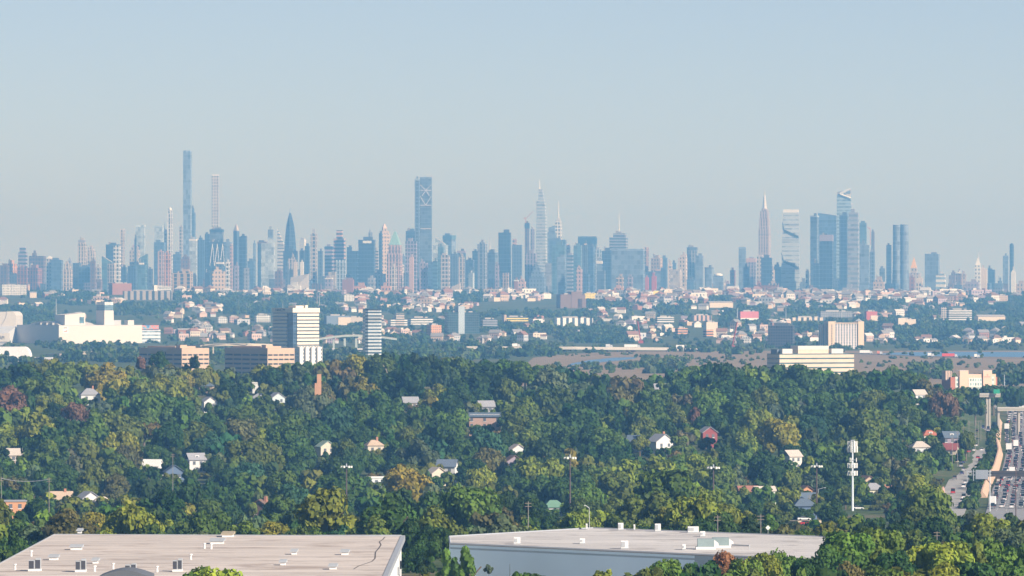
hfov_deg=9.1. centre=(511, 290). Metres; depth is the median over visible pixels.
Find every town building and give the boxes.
[0,284,26,294]
[29,292,36,297]
[109,282,131,294]
[123,290,172,299]
[152,285,170,290]
[176,328,189,333]
[217,316,226,322]
[228,315,238,322]
[254,313,269,322]
[324,314,350,324]
[343,294,353,300]
[350,316,362,322]
[388,314,406,326]
[408,316,432,325]
[427,323,441,335]
[445,306,479,333]
[480,318,496,326]
[502,315,527,321]
[543,292,550,298]
[554,316,592,325]
[556,292,585,307]
[583,292,596,298]
[655,316,673,322]
[675,326,687,334]
[691,314,711,320]
[703,320,717,336]
[707,301,732,307]
[738,310,758,319]
[790,316,824,320]
[817,310,852,317]
[864,310,887,320]
[895,318,915,324]
[938,307,971,320]
[974,315,1005,320]
[999,294,1007,300]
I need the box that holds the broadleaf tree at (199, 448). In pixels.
[183,443,210,457]
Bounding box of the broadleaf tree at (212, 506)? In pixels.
[194,499,223,518]
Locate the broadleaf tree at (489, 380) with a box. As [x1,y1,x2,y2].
[468,365,515,401]
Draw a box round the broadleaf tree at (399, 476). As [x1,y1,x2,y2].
[381,463,434,501]
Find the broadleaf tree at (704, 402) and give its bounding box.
[689,388,730,416]
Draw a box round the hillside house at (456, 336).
[449,332,459,340]
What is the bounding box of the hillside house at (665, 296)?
[659,294,672,299]
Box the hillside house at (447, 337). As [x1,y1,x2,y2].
[444,333,453,340]
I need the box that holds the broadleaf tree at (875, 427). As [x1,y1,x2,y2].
[847,417,899,442]
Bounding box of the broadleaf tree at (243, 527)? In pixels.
[228,520,260,534]
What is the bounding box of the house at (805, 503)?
[792,498,816,519]
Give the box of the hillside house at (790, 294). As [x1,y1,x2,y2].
[783,290,794,299]
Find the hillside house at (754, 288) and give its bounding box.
[751,286,761,291]
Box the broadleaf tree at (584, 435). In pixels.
[568,426,591,446]
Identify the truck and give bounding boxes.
[624,344,639,346]
[860,350,871,353]
[942,353,957,356]
[990,496,995,506]
[1004,423,1008,430]
[1006,443,1011,451]
[1013,440,1017,447]
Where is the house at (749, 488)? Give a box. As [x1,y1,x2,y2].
[736,485,757,493]
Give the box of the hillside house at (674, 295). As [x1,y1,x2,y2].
[666,292,677,298]
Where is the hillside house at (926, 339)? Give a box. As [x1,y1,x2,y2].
[919,337,930,341]
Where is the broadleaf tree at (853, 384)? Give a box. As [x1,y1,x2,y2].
[835,373,871,407]
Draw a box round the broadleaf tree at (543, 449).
[523,436,568,475]
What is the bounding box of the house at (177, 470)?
[162,465,183,481]
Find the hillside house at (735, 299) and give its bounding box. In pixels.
[733,296,742,301]
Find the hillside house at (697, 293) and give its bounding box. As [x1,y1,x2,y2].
[688,291,706,297]
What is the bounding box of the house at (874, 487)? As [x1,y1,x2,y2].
[861,483,880,501]
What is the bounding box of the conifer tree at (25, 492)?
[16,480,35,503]
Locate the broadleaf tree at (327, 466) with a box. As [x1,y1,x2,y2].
[319,455,355,475]
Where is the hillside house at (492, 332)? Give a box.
[488,328,501,338]
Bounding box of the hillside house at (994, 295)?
[986,292,998,300]
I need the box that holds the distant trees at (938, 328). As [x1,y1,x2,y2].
[0,288,1023,385]
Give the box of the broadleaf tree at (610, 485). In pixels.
[595,471,635,502]
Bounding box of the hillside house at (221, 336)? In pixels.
[213,332,225,339]
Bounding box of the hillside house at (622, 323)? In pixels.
[616,320,626,326]
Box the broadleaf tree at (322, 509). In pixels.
[293,486,360,532]
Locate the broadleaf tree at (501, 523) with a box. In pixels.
[468,514,530,534]
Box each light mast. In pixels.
[340,463,351,498]
[564,454,575,505]
[707,464,719,489]
[811,463,822,502]
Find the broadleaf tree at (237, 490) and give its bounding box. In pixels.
[212,477,254,510]
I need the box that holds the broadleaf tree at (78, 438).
[67,433,93,448]
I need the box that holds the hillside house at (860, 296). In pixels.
[851,292,863,300]
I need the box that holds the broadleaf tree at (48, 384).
[17,373,63,405]
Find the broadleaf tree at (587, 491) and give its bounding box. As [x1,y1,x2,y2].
[560,483,608,512]
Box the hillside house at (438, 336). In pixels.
[430,331,443,340]
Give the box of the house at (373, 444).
[364,437,383,450]
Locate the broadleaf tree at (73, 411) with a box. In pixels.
[60,402,89,421]
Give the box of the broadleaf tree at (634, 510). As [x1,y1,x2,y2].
[615,490,673,528]
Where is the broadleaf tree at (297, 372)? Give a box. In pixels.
[281,365,312,386]
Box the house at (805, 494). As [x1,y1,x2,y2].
[799,492,815,498]
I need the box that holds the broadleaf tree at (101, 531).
[96,529,112,533]
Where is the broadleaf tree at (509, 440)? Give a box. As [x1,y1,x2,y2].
[498,429,518,446]
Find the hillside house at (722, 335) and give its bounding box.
[719,334,730,337]
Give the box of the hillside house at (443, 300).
[438,298,447,303]
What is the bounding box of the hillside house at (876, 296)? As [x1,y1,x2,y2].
[871,293,882,299]
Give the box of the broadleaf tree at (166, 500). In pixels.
[135,486,186,518]
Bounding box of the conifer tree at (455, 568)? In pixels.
[448,556,461,575]
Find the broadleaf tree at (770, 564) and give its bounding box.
[746,552,784,575]
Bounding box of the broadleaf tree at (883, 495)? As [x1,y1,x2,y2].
[872,489,893,504]
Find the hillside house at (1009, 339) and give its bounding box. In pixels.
[1002,336,1014,341]
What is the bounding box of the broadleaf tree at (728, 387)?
[708,371,761,400]
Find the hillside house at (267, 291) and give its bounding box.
[261,289,270,294]
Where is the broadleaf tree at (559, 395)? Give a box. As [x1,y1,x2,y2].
[532,385,575,412]
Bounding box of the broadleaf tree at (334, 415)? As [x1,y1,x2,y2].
[309,402,356,441]
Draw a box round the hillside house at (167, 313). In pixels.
[163,311,173,318]
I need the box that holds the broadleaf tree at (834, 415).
[813,400,854,435]
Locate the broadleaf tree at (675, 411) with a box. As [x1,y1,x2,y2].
[665,402,685,424]
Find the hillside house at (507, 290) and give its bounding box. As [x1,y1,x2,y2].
[502,288,514,292]
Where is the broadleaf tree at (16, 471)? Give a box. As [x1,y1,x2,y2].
[2,464,25,478]
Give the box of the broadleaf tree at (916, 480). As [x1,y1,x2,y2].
[897,474,944,502]
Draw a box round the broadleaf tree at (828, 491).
[817,482,835,499]
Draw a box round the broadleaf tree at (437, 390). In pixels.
[421,383,447,399]
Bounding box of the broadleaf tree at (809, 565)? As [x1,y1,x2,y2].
[790,556,823,575]
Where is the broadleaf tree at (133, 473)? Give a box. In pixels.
[124,466,147,487]
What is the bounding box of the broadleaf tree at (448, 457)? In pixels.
[444,455,461,464]
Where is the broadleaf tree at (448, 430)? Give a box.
[422,417,462,445]
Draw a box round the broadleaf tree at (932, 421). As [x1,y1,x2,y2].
[919,412,957,432]
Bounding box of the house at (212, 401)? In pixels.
[201,397,217,412]
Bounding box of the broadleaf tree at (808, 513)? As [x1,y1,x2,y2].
[792,508,815,519]
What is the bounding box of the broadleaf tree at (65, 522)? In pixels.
[39,507,100,541]
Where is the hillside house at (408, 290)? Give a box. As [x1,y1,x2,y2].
[398,287,412,292]
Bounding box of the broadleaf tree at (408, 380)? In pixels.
[380,365,427,399]
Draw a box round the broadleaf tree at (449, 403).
[430,392,465,415]
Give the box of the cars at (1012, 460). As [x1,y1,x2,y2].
[997,419,1023,509]
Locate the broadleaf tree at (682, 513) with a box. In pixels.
[663,493,723,529]
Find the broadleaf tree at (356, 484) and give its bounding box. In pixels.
[311,464,367,504]
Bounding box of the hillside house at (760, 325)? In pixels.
[757,323,767,330]
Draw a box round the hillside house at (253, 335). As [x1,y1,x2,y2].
[247,332,261,339]
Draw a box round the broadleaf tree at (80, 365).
[70,360,92,386]
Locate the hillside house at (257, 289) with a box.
[253,286,262,292]
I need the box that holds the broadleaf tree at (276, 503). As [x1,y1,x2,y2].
[262,494,297,518]
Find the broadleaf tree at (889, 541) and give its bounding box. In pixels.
[852,527,906,572]
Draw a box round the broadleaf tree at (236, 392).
[216,380,247,404]
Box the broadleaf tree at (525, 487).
[513,474,550,498]
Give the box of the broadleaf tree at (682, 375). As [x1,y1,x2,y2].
[668,367,699,387]
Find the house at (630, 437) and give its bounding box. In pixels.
[626,435,642,452]
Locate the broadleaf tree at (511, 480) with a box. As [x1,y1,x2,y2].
[495,472,521,499]
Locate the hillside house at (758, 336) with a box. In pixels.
[750,333,761,341]
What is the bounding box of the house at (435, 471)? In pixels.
[428,467,445,485]
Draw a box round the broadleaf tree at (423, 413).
[406,403,441,426]
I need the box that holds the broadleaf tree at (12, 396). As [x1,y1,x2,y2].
[0,385,31,413]
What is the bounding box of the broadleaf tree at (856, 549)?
[818,530,876,571]
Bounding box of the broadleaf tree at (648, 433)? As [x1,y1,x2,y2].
[641,427,660,439]
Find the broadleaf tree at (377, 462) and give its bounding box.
[365,454,385,474]
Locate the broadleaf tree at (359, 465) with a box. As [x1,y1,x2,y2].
[343,455,366,476]
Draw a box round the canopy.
[100,567,153,575]
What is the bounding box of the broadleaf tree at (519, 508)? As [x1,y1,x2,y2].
[509,496,546,516]
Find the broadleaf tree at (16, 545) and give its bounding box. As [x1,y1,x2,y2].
[0,535,29,554]
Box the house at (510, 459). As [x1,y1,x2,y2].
[506,455,519,466]
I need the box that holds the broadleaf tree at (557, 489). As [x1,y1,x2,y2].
[536,476,574,502]
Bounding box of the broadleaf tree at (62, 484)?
[53,476,77,491]
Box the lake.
[883,352,1023,356]
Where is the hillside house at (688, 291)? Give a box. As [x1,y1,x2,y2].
[684,289,700,292]
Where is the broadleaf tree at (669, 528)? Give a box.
[665,526,684,530]
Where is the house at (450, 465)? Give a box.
[435,459,458,482]
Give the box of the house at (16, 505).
[4,500,26,518]
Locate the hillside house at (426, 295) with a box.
[419,293,430,297]
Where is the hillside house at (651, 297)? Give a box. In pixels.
[647,294,658,301]
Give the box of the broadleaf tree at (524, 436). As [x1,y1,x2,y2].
[512,429,538,446]
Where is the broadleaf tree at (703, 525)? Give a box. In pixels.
[685,517,716,531]
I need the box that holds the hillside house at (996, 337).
[990,335,1001,340]
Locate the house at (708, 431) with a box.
[698,426,718,447]
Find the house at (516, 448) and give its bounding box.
[509,444,523,453]
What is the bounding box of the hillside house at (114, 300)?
[111,297,120,303]
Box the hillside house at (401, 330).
[395,328,409,333]
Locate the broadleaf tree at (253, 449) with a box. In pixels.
[224,436,277,464]
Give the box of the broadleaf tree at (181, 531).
[174,529,183,533]
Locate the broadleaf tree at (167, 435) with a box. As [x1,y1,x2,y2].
[150,422,185,450]
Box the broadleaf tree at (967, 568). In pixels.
[956,560,994,575]
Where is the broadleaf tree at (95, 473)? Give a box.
[75,463,110,487]
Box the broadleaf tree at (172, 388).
[150,374,194,399]
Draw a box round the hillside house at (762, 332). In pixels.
[755,331,766,335]
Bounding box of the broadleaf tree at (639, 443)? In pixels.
[629,435,650,456]
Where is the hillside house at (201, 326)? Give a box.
[196,324,205,332]
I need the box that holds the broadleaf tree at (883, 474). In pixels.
[872,466,894,485]
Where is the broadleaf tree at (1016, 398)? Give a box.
[1008,389,1023,406]
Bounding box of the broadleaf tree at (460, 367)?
[442,356,475,382]
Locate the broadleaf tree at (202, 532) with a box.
[195,530,220,534]
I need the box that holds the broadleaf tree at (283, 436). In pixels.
[265,425,300,447]
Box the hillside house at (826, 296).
[822,294,831,298]
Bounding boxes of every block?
[10,273,16,284]
[40,284,45,290]
[73,263,80,289]
[84,283,96,290]
[96,279,101,289]
[107,263,115,293]
[128,266,137,290]
[244,268,248,290]
[269,279,274,288]
[289,269,298,284]
[293,346,321,364]
[311,283,321,289]
[320,276,325,288]
[328,272,335,288]
[402,265,403,286]
[404,273,408,286]
[425,262,432,289]
[488,279,501,288]
[502,273,508,287]
[545,263,551,292]
[582,274,589,293]
[597,271,605,289]
[645,271,653,289]
[661,268,665,287]
[670,269,681,288]
[767,346,853,374]
[768,323,794,347]
[833,279,838,290]
[885,283,898,289]
[987,283,991,289]
[993,288,1003,293]
[1003,284,1007,292]
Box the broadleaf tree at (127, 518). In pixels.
[100,501,164,533]
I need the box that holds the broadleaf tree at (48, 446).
[21,439,61,466]
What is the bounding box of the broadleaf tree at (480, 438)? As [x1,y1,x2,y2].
[467,426,505,457]
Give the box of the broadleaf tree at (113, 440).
[98,431,142,456]
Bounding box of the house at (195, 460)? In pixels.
[184,453,206,472]
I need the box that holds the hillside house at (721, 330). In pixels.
[716,327,727,337]
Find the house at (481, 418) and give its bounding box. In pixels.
[468,412,500,435]
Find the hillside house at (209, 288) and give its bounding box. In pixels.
[205,285,214,293]
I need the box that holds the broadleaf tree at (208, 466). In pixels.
[201,455,224,475]
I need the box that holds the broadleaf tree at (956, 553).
[919,540,974,571]
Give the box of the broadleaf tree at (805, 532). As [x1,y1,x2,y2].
[794,529,814,535]
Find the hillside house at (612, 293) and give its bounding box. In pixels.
[607,291,618,296]
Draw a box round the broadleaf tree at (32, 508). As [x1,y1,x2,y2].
[21,497,55,521]
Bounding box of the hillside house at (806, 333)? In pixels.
[802,331,811,337]
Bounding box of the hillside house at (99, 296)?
[93,294,108,299]
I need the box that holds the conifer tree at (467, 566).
[459,545,480,575]
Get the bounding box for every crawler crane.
[637,321,642,342]
[730,322,737,346]
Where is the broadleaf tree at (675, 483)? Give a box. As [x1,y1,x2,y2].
[629,467,699,501]
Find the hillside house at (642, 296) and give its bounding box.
[637,293,647,298]
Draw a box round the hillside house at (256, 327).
[252,324,262,330]
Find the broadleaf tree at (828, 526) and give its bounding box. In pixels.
[812,520,846,535]
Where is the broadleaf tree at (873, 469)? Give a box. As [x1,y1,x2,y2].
[853,462,877,476]
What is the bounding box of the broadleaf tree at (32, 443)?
[20,425,70,456]
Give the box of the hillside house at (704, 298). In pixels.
[697,294,708,302]
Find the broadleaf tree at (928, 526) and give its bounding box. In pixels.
[914,516,952,541]
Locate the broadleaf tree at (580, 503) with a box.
[565,497,603,515]
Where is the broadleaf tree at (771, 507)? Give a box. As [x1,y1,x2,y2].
[761,501,793,522]
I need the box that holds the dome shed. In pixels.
[0,347,31,361]
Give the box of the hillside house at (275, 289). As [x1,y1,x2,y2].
[271,287,281,292]
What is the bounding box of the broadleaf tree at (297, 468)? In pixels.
[279,461,306,484]
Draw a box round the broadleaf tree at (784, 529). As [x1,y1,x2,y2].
[767,524,794,534]
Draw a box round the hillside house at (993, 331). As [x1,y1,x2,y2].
[990,328,999,336]
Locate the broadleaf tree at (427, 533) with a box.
[412,524,444,572]
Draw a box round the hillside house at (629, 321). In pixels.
[625,319,635,324]
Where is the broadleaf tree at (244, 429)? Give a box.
[223,418,257,440]
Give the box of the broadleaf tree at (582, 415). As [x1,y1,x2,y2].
[564,403,602,430]
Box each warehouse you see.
[0,528,404,575]
[448,523,824,575]
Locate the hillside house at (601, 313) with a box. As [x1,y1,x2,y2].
[597,309,607,316]
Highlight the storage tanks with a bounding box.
[529,318,542,322]
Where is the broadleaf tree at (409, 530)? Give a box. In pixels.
[391,519,419,571]
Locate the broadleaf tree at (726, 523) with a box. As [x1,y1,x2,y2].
[704,511,740,532]
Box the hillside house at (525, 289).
[522,287,535,293]
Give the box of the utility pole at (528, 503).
[525,501,531,526]
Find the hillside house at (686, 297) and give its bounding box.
[682,295,692,301]
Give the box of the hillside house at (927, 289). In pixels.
[920,286,930,294]
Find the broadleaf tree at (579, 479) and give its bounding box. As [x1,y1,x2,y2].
[561,467,596,488]
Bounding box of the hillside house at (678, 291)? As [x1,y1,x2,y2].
[675,288,684,296]
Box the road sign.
[994,389,999,394]
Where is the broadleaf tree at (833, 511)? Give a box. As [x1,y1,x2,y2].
[817,499,847,521]
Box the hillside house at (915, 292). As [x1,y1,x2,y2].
[911,290,919,296]
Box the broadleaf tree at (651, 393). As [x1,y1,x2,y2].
[639,385,672,406]
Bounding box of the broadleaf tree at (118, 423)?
[100,409,148,442]
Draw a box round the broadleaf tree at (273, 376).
[257,368,284,386]
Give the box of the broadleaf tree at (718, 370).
[701,361,737,388]
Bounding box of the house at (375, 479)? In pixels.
[366,476,383,482]
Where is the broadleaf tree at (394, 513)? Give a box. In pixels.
[354,491,418,532]
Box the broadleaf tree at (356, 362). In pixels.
[339,354,366,375]
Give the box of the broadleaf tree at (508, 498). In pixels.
[494,490,518,521]
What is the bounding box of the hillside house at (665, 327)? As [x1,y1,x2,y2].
[661,323,673,331]
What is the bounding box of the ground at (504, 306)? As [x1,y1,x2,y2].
[0,294,1023,575]
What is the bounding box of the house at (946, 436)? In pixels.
[939,431,959,442]
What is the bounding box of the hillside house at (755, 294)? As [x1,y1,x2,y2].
[750,292,764,298]
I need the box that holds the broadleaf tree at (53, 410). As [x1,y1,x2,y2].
[40,402,66,419]
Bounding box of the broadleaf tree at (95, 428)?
[73,415,110,451]
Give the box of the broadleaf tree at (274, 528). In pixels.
[259,520,289,534]
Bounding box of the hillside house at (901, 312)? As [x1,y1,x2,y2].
[893,309,904,315]
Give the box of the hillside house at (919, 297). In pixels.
[916,294,926,300]
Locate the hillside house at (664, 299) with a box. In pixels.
[657,297,670,303]
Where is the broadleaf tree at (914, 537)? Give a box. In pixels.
[902,528,928,550]
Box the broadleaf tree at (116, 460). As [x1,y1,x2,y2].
[101,452,136,475]
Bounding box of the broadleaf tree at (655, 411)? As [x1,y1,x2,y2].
[624,399,672,431]
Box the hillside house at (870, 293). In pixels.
[868,291,876,297]
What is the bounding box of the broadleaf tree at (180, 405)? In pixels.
[159,395,200,423]
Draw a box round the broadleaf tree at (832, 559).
[815,546,851,572]
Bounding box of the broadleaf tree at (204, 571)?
[190,565,242,575]
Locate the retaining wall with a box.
[981,419,1002,497]
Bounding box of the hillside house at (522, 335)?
[516,330,528,340]
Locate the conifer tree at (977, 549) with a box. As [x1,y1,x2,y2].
[970,539,988,564]
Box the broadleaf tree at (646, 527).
[638,523,661,529]
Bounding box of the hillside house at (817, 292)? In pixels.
[812,290,823,295]
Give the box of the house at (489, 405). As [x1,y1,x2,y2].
[477,400,495,411]
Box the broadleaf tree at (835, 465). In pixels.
[814,451,854,482]
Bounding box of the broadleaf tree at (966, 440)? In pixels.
[956,430,975,460]
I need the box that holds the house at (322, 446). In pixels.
[314,440,331,456]
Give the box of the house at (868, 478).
[861,475,872,482]
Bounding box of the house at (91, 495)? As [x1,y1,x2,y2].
[77,491,98,499]
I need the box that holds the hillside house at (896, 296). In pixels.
[893,293,900,299]
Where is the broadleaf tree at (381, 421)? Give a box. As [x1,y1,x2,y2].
[365,411,396,436]
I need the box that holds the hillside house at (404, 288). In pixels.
[402,286,410,293]
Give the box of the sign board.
[0,333,9,344]
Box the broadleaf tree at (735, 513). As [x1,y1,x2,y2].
[718,501,744,523]
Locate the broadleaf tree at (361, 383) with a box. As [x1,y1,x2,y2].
[348,376,379,393]
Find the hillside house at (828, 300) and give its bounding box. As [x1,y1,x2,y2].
[822,298,834,304]
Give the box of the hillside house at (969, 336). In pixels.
[962,334,974,339]
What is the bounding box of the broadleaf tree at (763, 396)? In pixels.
[750,386,778,408]
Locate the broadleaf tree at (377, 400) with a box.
[361,389,404,418]
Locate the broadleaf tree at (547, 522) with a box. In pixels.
[529,511,557,529]
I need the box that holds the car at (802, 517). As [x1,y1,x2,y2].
[797,516,810,519]
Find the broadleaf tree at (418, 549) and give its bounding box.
[404,537,428,575]
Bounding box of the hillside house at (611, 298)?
[603,295,615,300]
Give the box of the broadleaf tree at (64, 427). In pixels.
[51,416,83,437]
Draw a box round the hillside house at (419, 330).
[411,329,423,336]
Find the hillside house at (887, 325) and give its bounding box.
[882,322,893,328]
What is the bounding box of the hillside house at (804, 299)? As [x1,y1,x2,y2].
[799,296,809,302]
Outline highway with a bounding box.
[985,405,1023,520]
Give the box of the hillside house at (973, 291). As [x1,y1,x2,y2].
[968,288,983,295]
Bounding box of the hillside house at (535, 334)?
[529,332,545,336]
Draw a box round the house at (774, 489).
[751,486,776,503]
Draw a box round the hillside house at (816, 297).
[811,296,821,299]
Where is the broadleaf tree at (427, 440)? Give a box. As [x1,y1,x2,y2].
[416,432,447,448]
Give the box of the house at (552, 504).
[546,500,561,516]
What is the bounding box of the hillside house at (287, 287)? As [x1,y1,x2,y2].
[283,285,294,292]
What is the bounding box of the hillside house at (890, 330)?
[883,327,893,337]
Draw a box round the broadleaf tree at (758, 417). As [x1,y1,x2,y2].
[736,407,774,430]
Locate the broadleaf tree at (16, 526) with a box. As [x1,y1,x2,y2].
[5,518,32,535]
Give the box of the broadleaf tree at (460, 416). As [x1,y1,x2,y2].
[436,407,470,438]
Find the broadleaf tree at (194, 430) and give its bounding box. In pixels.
[181,420,216,447]
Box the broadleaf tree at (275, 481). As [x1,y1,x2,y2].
[261,470,300,493]
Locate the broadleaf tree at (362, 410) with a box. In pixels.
[348,401,377,421]
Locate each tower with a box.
[0,263,9,283]
[8,259,17,272]
[17,265,27,289]
[18,247,26,267]
[28,263,41,291]
[29,250,45,283]
[46,256,51,289]
[51,258,62,290]
[63,261,72,290]
[77,237,86,266]
[79,265,89,289]
[87,246,95,266]
[90,257,95,291]
[96,264,100,278]
[102,256,112,290]
[106,242,120,261]
[113,246,120,281]
[120,229,124,264]
[122,265,126,282]
[130,245,139,265]
[134,235,136,265]
[135,225,145,256]
[135,259,146,289]
[139,254,147,289]
[148,267,152,289]
[154,226,163,241]
[154,240,165,284]
[158,250,163,284]
[164,223,166,250]
[164,251,170,285]
[167,207,172,290]
[172,268,192,291]
[173,252,180,272]
[179,225,182,258]
[181,254,189,268]
[182,150,191,258]
[189,236,197,285]
[192,206,195,238]
[197,235,204,286]
[205,232,209,272]
[205,269,210,286]
[209,239,224,272]
[210,226,223,241]
[211,266,225,289]
[212,174,218,228]
[216,259,223,270]
[225,239,231,268]
[226,259,229,287]
[230,243,232,289]
[233,224,238,290]
[234,262,238,290]
[239,234,246,289]
[247,259,254,289]
[253,240,255,285]
[257,240,266,285]
[261,226,274,286]
[272,305,319,347]
[275,267,282,288]
[277,230,283,270]
[283,248,297,278]
[284,209,295,250]
[285,261,288,285]
[288,253,294,268]
[290,274,308,289]
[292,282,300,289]
[294,260,296,276]
[299,237,305,249]
[299,248,304,275]
[300,260,303,274]
[305,243,309,279]
[311,229,316,282]
[318,249,322,282]
[324,244,333,275]
[325,276,332,289]
[334,230,345,271]
[336,260,345,289]
[342,277,353,293]
[347,245,357,285]
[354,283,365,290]
[358,237,375,286]
[363,309,380,355]
[368,275,375,289]
[374,270,382,289]
[376,248,377,269]
[379,231,381,272]
[381,282,390,291]
[382,224,389,281]
[387,229,401,290]
[391,262,396,289]
[402,254,404,272]
[405,238,416,292]
[406,228,414,240]
[409,254,413,292]
[414,176,419,278]
[419,258,427,289]
[420,175,431,261]
[433,238,447,260]
[433,258,437,289]
[438,242,443,289]
[441,253,449,288]
[443,233,455,264]
[451,252,457,286]
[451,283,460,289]
[457,249,465,287]
[459,253,464,288]
[466,255,473,286]
[468,270,473,287]
[472,249,476,288]
[477,240,486,288]
[487,237,497,286]
[495,262,498,288]
[498,229,510,287]
[512,239,521,281]
[514,277,518,288]
[518,276,525,288]
[525,221,529,252]
[525,250,536,288]
[529,262,545,293]
[530,226,534,252]
[536,180,546,276]
[547,226,556,262]
[549,238,566,292]
[552,241,565,293]
[555,201,561,239]
[557,255,565,293]
[567,253,572,291]
[573,243,581,291]
[576,265,581,291]
[578,236,596,248]
[582,240,587,273]
[588,244,594,292]
[595,246,601,291]
[596,256,602,270]
[602,246,610,288]
[609,225,627,250]
[611,249,644,291]
[614,285,623,289]
[616,274,623,287]
[627,275,632,287]
[644,247,648,270]
[645,276,648,289]
[651,254,662,271]
[652,272,656,291]
[655,267,660,288]
[663,255,667,287]
[668,260,671,288]
[672,260,675,268]
[678,252,686,289]
[687,245,697,278]
[687,277,694,290]
[695,253,703,289]
[705,265,713,287]
[713,273,723,289]
[730,268,735,285]
[739,247,745,291]
[743,264,749,287]
[746,257,756,286]
[755,281,778,290]
[757,251,763,281]
[758,185,770,257]
[761,255,771,284]
[768,281,778,284]
[772,265,774,280]
[774,262,780,286]
[781,209,799,290]
[800,278,805,289]
[806,269,808,288]
[810,213,818,284]
[813,260,819,288]
[818,213,836,278]
[819,233,832,288]
[837,188,852,278]
[839,212,847,289]
[842,284,858,290]
[847,440,857,510]
[848,209,858,287]
[859,221,866,244]
[859,240,868,290]
[870,249,874,289]
[871,229,874,251]
[873,275,884,288]
[879,265,884,281]
[886,243,891,282]
[892,224,908,290]
[909,256,920,289]
[909,274,914,290]
[916,275,922,290]
[925,252,939,290]
[936,271,945,289]
[948,279,952,288]
[949,270,955,287]
[954,282,961,289]
[956,269,961,284]
[962,270,965,285]
[965,279,978,290]
[975,250,980,289]
[981,265,986,289]
[988,265,994,291]
[994,277,1002,287]
[1003,253,1008,291]
[1010,243,1013,291]
[1011,266,1015,292]
[1016,281,1023,293]
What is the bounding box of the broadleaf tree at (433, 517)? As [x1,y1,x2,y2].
[415,503,461,534]
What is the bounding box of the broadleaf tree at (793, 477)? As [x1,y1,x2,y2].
[776,467,805,490]
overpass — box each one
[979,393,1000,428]
[988,471,1023,482]
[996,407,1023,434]
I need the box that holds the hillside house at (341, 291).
[331,289,345,293]
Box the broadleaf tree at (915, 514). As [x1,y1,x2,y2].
[902,504,937,525]
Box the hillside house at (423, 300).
[417,296,431,304]
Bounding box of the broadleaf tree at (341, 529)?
[330,524,348,534]
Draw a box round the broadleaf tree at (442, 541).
[432,528,452,560]
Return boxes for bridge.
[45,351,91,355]
[187,343,272,352]
[319,334,396,347]
[458,346,697,351]
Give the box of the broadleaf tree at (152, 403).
[123,389,173,421]
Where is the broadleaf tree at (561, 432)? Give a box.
[551,423,580,449]
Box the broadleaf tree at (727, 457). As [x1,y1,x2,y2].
[718,445,742,468]
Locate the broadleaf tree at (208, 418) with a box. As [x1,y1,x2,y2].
[196,411,224,428]
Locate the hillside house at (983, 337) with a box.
[976,335,986,340]
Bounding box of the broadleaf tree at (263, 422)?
[248,413,273,435]
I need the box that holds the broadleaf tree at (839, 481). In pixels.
[828,469,866,489]
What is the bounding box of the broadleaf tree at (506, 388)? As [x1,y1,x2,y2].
[493,378,523,401]
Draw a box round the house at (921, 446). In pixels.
[908,441,929,452]
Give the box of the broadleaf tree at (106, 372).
[83,362,126,388]
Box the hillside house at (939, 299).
[933,294,945,303]
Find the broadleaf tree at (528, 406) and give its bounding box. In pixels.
[499,395,544,420]
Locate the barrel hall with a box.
[0,311,22,326]
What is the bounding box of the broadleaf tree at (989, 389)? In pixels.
[984,386,1002,415]
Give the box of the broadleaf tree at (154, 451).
[142,443,172,464]
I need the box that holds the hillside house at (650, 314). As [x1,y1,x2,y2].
[645,310,655,318]
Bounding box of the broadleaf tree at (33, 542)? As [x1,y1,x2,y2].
[29,539,38,545]
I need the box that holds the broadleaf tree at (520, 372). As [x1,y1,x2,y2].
[502,360,543,390]
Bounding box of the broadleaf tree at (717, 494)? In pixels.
[694,486,725,504]
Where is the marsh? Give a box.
[522,351,1023,385]
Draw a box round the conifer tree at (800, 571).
[796,567,806,575]
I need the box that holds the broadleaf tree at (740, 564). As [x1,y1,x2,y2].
[727,557,764,575]
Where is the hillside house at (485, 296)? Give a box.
[483,293,492,300]
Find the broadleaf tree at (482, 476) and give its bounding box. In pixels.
[463,465,498,487]
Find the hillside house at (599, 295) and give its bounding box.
[595,292,610,299]
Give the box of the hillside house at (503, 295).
[496,291,508,300]
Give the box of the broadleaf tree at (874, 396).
[850,388,886,410]
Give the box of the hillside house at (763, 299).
[758,295,774,303]
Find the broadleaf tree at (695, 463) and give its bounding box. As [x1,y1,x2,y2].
[685,452,719,483]
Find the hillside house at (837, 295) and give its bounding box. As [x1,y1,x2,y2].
[835,293,841,299]
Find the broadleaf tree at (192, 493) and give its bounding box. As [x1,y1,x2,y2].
[173,482,214,504]
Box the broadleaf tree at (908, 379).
[898,371,927,390]
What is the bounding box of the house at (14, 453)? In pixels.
[6,448,22,463]
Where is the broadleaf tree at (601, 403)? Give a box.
[573,388,622,417]
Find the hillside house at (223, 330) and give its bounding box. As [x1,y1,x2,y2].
[218,327,229,332]
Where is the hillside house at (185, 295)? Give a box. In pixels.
[180,294,191,300]
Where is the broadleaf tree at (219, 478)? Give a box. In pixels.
[209,466,234,487]
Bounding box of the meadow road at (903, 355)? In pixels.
[854,353,957,357]
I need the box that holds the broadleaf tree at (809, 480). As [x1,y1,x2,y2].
[800,474,824,490]
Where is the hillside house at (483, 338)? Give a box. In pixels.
[481,334,490,342]
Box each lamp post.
[989,470,990,510]
[1015,466,1015,515]
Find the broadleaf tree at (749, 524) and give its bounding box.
[736,514,768,533]
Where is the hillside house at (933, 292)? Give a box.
[931,290,941,295]
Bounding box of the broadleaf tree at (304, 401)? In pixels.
[292,390,333,417]
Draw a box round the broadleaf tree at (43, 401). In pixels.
[35,392,67,408]
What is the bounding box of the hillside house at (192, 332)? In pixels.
[186,328,199,336]
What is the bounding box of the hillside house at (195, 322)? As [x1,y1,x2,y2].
[189,319,200,327]
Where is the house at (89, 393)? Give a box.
[78,386,100,404]

